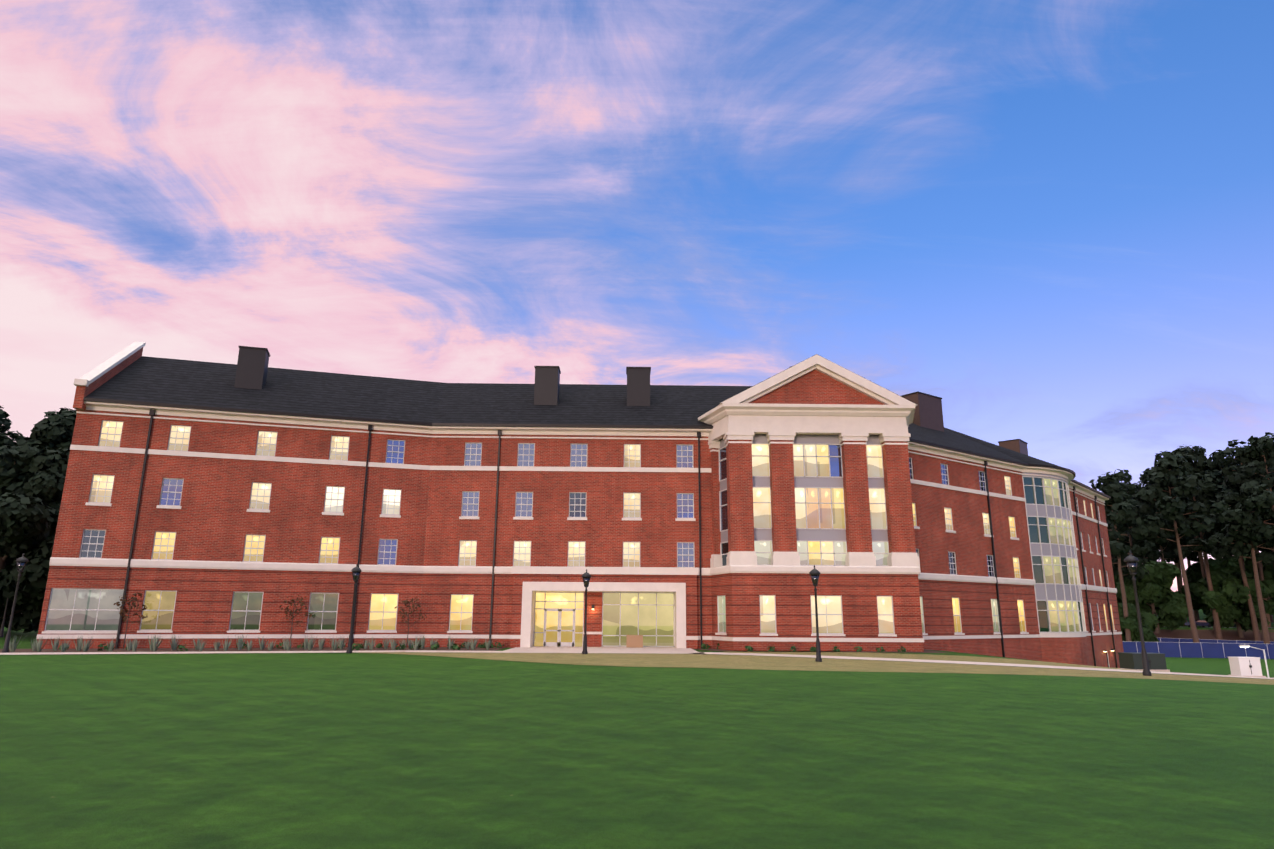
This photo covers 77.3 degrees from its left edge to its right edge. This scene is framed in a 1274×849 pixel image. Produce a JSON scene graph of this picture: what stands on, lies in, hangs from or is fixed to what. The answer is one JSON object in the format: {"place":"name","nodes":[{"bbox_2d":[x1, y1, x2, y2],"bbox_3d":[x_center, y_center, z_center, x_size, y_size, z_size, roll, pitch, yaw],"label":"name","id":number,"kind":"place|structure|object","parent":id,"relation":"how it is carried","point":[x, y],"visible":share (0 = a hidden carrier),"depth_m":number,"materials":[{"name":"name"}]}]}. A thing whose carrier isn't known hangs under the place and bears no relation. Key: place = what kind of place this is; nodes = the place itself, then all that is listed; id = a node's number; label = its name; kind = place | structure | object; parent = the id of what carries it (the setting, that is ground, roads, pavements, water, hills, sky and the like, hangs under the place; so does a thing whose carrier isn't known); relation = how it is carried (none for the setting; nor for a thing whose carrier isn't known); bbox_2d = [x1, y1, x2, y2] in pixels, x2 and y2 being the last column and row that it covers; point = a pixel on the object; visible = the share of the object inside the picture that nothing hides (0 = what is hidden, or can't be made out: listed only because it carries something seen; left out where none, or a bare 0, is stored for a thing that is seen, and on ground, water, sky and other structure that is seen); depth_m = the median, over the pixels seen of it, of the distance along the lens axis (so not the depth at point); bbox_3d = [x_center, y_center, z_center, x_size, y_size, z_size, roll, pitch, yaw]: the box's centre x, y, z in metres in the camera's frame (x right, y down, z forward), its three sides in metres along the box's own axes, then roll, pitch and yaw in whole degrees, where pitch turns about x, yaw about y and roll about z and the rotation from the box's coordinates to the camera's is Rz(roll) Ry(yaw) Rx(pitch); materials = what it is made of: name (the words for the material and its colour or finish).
{"place":"outdoors","nodes":[
{"label":"outdoors","id":0,"kind":"place"},
{"bbox_2d":[0,609,1273,848],"bbox_3d":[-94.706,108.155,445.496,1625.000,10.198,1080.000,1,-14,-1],"label":"ground","id":1,"kind":"structure","parent":0,"point":[270,751],"depth_m":11.36,"materials":[{"name":"green plant"}]},
{"bbox_2d":[0,567,13,636],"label":"lamp post","id":2,"kind":"object","parent":1,"relation":"on","point":[2,629],"visible":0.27,"depth_m":57.43,"materials":[{"name":"black metal"}]},
{"bbox_2d":[1,553,28,652],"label":"lamp post","id":3,"kind":"object","parent":1,"relation":"on","point":[22,561],"visible":1,"depth_m":40.42,"materials":[{"name":"black metal"}]},
{"bbox_2d":[0,406,76,632],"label":"magnolia tree","id":4,"kind":"object","parent":1,"relation":"on","point":[33,470],"visible":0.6,"depth_m":59.27,"materials":[{"name":"green plant"}]},
{"bbox_2d":[114,592,147,648],"bbox_3d":[-29.014,11.189,45.440,1.702,3.233,1.820,13,-18,-42],"label":"young tree","id":5,"kind":"object","parent":1,"relation":"on","point":[129,608],"visible":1,"depth_m":45.44,"materials":[{"name":"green plant"}]},
{"bbox_2d":[280,594,311,643],"bbox_3d":[-20.665,11.859,47.924,1.621,3.198,1.821,11,-17,-38],"label":"young tree","id":6,"kind":"object","parent":1,"relation":"on","point":[291,603],"visible":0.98,"depth_m":47.92,"materials":[{"name":"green plant"}]},
{"bbox_2d":[346,564,361,652],"bbox_3d":[-15.029,9.758,42.167,0.540,4.740,0.540,1,-14,-1],"label":"lamp post","id":7,"kind":"object","parent":1,"relation":"on","point":[356,571],"visible":0.98,"depth_m":42.22,"materials":[{"name":"black metal"}]},
{"bbox_2d":[395,596,426,647],"bbox_3d":[-14.290,12.359,49.809,1.694,3.190,1.840,13,-18,-42],"label":"young tree","id":8,"kind":"object","parent":1,"relation":"on","point":[413,606],"visible":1,"depth_m":49.80,"materials":[{"name":"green plant"}]},
{"bbox_2d":[9,634,905,651],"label":"shrubs","id":9,"kind":"object","parent":1,"relation":"on","point":[132,646],"visible":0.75,"depth_m":44.98,"materials":[{"name":"green plant"}]},
{"bbox_2d":[37,341,1123,667],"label":"residence hall","id":10,"kind":"structure","parent":1,"relation":"on","point":[245,497],"depth_m":51.46,"materials":[{"name":"red brick"}]},
{"bbox_2d":[582,569,591,653],"bbox_3d":[-2.735,10.020,42.515,0.540,4.540,0.540,1,-14,-1],"label":"lamp post","id":11,"kind":"object","parent":1,"relation":"on","point":[586,576],"visible":0.96,"depth_m":42.52,"materials":[{"name":"black metal"}]},
{"bbox_2d":[0,627,1273,684],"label":"paths and beds","id":12,"kind":"object","parent":1,"relation":"on","point":[730,659],"visible":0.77,"depth_m":38.42,"materials":[{"name":"concrete"}]},
{"bbox_2d":[1185,620,1211,626],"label":"sedan car","id":13,"kind":"object","parent":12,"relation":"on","point":[1203,623],"visible":0.75,"depth_m":154.62,"materials":[{"name":"blue paint"}]},
{"bbox_2d":[809,565,821,661],"bbox_3d":[8.264,8.716,36.636,0.540,4.440,0.540,1,-14,-1],"label":"lamp post","id":14,"kind":"object","parent":1,"relation":"on","point":[814,573],"visible":1,"depth_m":36.64,"materials":[{"name":"black metal"}]},
{"bbox_2d":[1088,472,1158,641],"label":"pine tree","id":15,"kind":"object","parent":1,"relation":"on","point":[1112,487],"visible":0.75,"depth_m":133.69,"materials":[{"name":"green plant"}]},
{"bbox_2d":[1104,499,1151,586],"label":"pine tree","id":16,"kind":"object","parent":1,"relation":"on","point":[1143,550],"visible":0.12,"depth_m":143.06,"materials":[{"name":"green plant"}]},
{"bbox_2d":[1105,469,1163,561],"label":"pine tree","id":17,"kind":"object","parent":1,"relation":"on","point":[1124,476],"visible":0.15,"depth_m":164.43,"materials":[{"name":"green plant"}]},
{"bbox_2d":[1114,567,1157,612],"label":"tree","id":18,"kind":"object","parent":1,"relation":"on","point":[1116,585],"visible":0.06,"depth_m":169.51,"materials":[{"name":"green plant"}]},
{"bbox_2d":[1124,551,1151,675],"bbox_3d":[19.949,7.518,31.667,0.540,4.940,0.540,1,-14,-1],"label":"lamp post","id":19,"kind":"object","parent":1,"relation":"on","point":[1130,560],"visible":0.98,"depth_m":31.67,"materials":[{"name":"black metal"}]},
{"bbox_2d":[1117,603,1159,641],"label":"tree","id":20,"kind":"object","parent":1,"relation":"on","point":[1149,621],"visible":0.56,"depth_m":132.40,"materials":[{"name":"green plant"}]},
{"bbox_2d":[1126,491,1156,557],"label":"pine tree","id":21,"kind":"object","parent":1,"relation":"on","point":[1132,494],"depth_m":173.51,"materials":[{"name":"green plant"}]},
{"bbox_2d":[1118,652,1169,671],"bbox_3d":[23.635,11.119,37.238,1.660,0.830,1.260,1,-14,-1],"label":"utility box","id":22,"kind":"object","parent":1,"relation":"on","point":[1133,661],"visible":0.88,"depth_m":36.76,"materials":[{"name":"metal"}]},
{"bbox_2d":[1115,561,1187,632],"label":"tree","id":23,"kind":"object","parent":1,"relation":"on","point":[1155,592],"visible":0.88,"depth_m":144.98,"materials":[{"name":"green plant"}]},
{"bbox_2d":[1140,503,1178,590],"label":"pine tree","id":24,"kind":"object","parent":1,"relation":"on","point":[1175,565],"depth_m":175.64,"materials":[{"name":"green plant"}]},
{"bbox_2d":[1136,473,1199,562],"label":"pine tree","id":25,"kind":"object","parent":1,"relation":"on","point":[1168,556],"visible":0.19,"depth_m":168.94,"materials":[{"name":"green plant"}]},
{"bbox_2d":[1141,502,1203,625],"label":"pine tree","id":26,"kind":"object","parent":1,"relation":"on","point":[1195,558],"visible":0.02,"depth_m":171.00,"materials":[{"name":"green plant"}]},
{"bbox_2d":[1132,451,1229,642],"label":"pine tree","id":27,"kind":"object","parent":1,"relation":"on","point":[1164,472],"visible":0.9,"depth_m":132.66,"materials":[{"name":"green plant"}]},
{"bbox_2d":[1151,445,1221,638],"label":"pine tree","id":28,"kind":"object","parent":1,"relation":"on","point":[1195,454],"visible":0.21,"depth_m":148.33,"materials":[{"name":"green plant"}]},
{"bbox_2d":[1170,446,1214,633],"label":"pine tree","id":29,"kind":"object","parent":1,"relation":"on","point":[1186,552],"visible":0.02,"depth_m":149.50,"materials":[{"name":"green plant"}]},
{"bbox_2d":[1122,641,1273,658],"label":"blue fence","id":30,"kind":"object","parent":1,"relation":"on","point":[1196,650],"visible":0.33,"depth_m":123.19,"materials":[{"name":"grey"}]},
{"bbox_2d":[1162,461,1238,564],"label":"pine tree","id":31,"kind":"object","parent":1,"relation":"on","point":[1182,542],"visible":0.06,"depth_m":167.88,"materials":[{"name":"green plant"}]},
{"bbox_2d":[1187,527,1219,619],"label":"pine tree","id":32,"kind":"object","parent":1,"relation":"on","point":[1196,615],"depth_m":180.25,"materials":[{"name":"green plant"}]},
{"bbox_2d":[1158,638,1273,643],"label":"blue fence","id":33,"kind":"object","parent":1,"relation":"on","point":[1200,640],"visible":0.1,"depth_m":136.62,"materials":[{"name":"grey"}]},
{"bbox_2d":[1181,557,1252,613],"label":"tree","id":34,"kind":"object","parent":1,"relation":"on","point":[1222,567],"visible":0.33,"depth_m":167.25,"materials":[{"name":"green plant"}]},
{"bbox_2d":[1186,450,1269,640],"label":"pine tree","id":35,"kind":"object","parent":1,"relation":"on","point":[1211,489],"visible":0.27,"depth_m":144.90,"materials":[{"name":"green plant"}]},
{"bbox_2d":[1198,571,1273,637],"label":"tree","id":36,"kind":"object","parent":1,"relation":"on","point":[1226,598],"visible":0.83,"depth_m":143.44,"materials":[{"name":"green plant"}]},
{"bbox_2d":[1199,440,1273,643],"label":"pine tree","id":37,"kind":"object","parent":1,"relation":"on","point":[1233,477],"visible":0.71,"depth_m":134.96,"materials":[{"name":"green plant"}]},
{"bbox_2d":[1213,435,1273,552],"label":"pine tree","id":38,"kind":"object","parent":1,"relation":"on","point":[1236,515],"visible":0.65,"depth_m":134.46,"materials":[{"name":"green plant"}]},
{"bbox_2d":[1228,657,1265,676],"bbox_3d":[27.064,10.810,35.415,1.110,0.900,0.760,1,-14,-1],"label":"white utility box","id":39,"kind":"object","parent":1,"relation":"on","point":[1246,666],"visible":0.92,"depth_m":35.17,"materials":[{"name":"metal"}]},
{"bbox_2d":[1224,462,1270,626],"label":"pine tree","id":40,"kind":"object","parent":1,"relation":"on","point":[1261,575],"depth_m":168.05,"materials":[{"name":"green plant"}]},
{"bbox_2d":[1234,552,1273,598],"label":"tree","id":41,"kind":"object","parent":1,"relation":"on","point":[1248,565],"visible":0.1,"depth_m":192.50,"materials":[{"name":"green plant"}]},
{"bbox_2d":[1239,645,1269,677],"bbox_3d":[45.929,18.371,59.009,1.850,3.920,0.240,1,-14,-1],"label":"street light","id":42,"kind":"object","parent":1,"relation":"on","point":[1264,657],"visible":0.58,"depth_m":59.29,"materials":[{"name":"grey metal"}]},
{"bbox_2d":[1247,432,1273,547],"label":"pine tree","id":43,"kind":"object","parent":1,"relation":"on","point":[1251,439],"visible":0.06,"depth_m":148.51,"materials":[{"name":"green plant"}]},
{"bbox_2d":[1250,563,1273,614],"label":"tree","id":44,"kind":"object","parent":1,"relation":"on","point":[1268,573],"visible":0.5,"depth_m":167.35,"materials":[{"name":"green plant"}]},
{"bbox_2d":[1258,548,1273,621],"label":"pine tree","id":45,"kind":"object","parent":1,"relation":"on","point":[1271,618],"visible":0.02,"depth_m":180.00,"materials":[{"name":"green plant"}]},
{"bbox_2d":[0,0,1273,613],"label":"sky","id":46,"kind":"structure","parent":0,"point":[1051,222],"materials":[{"name":"blue"}]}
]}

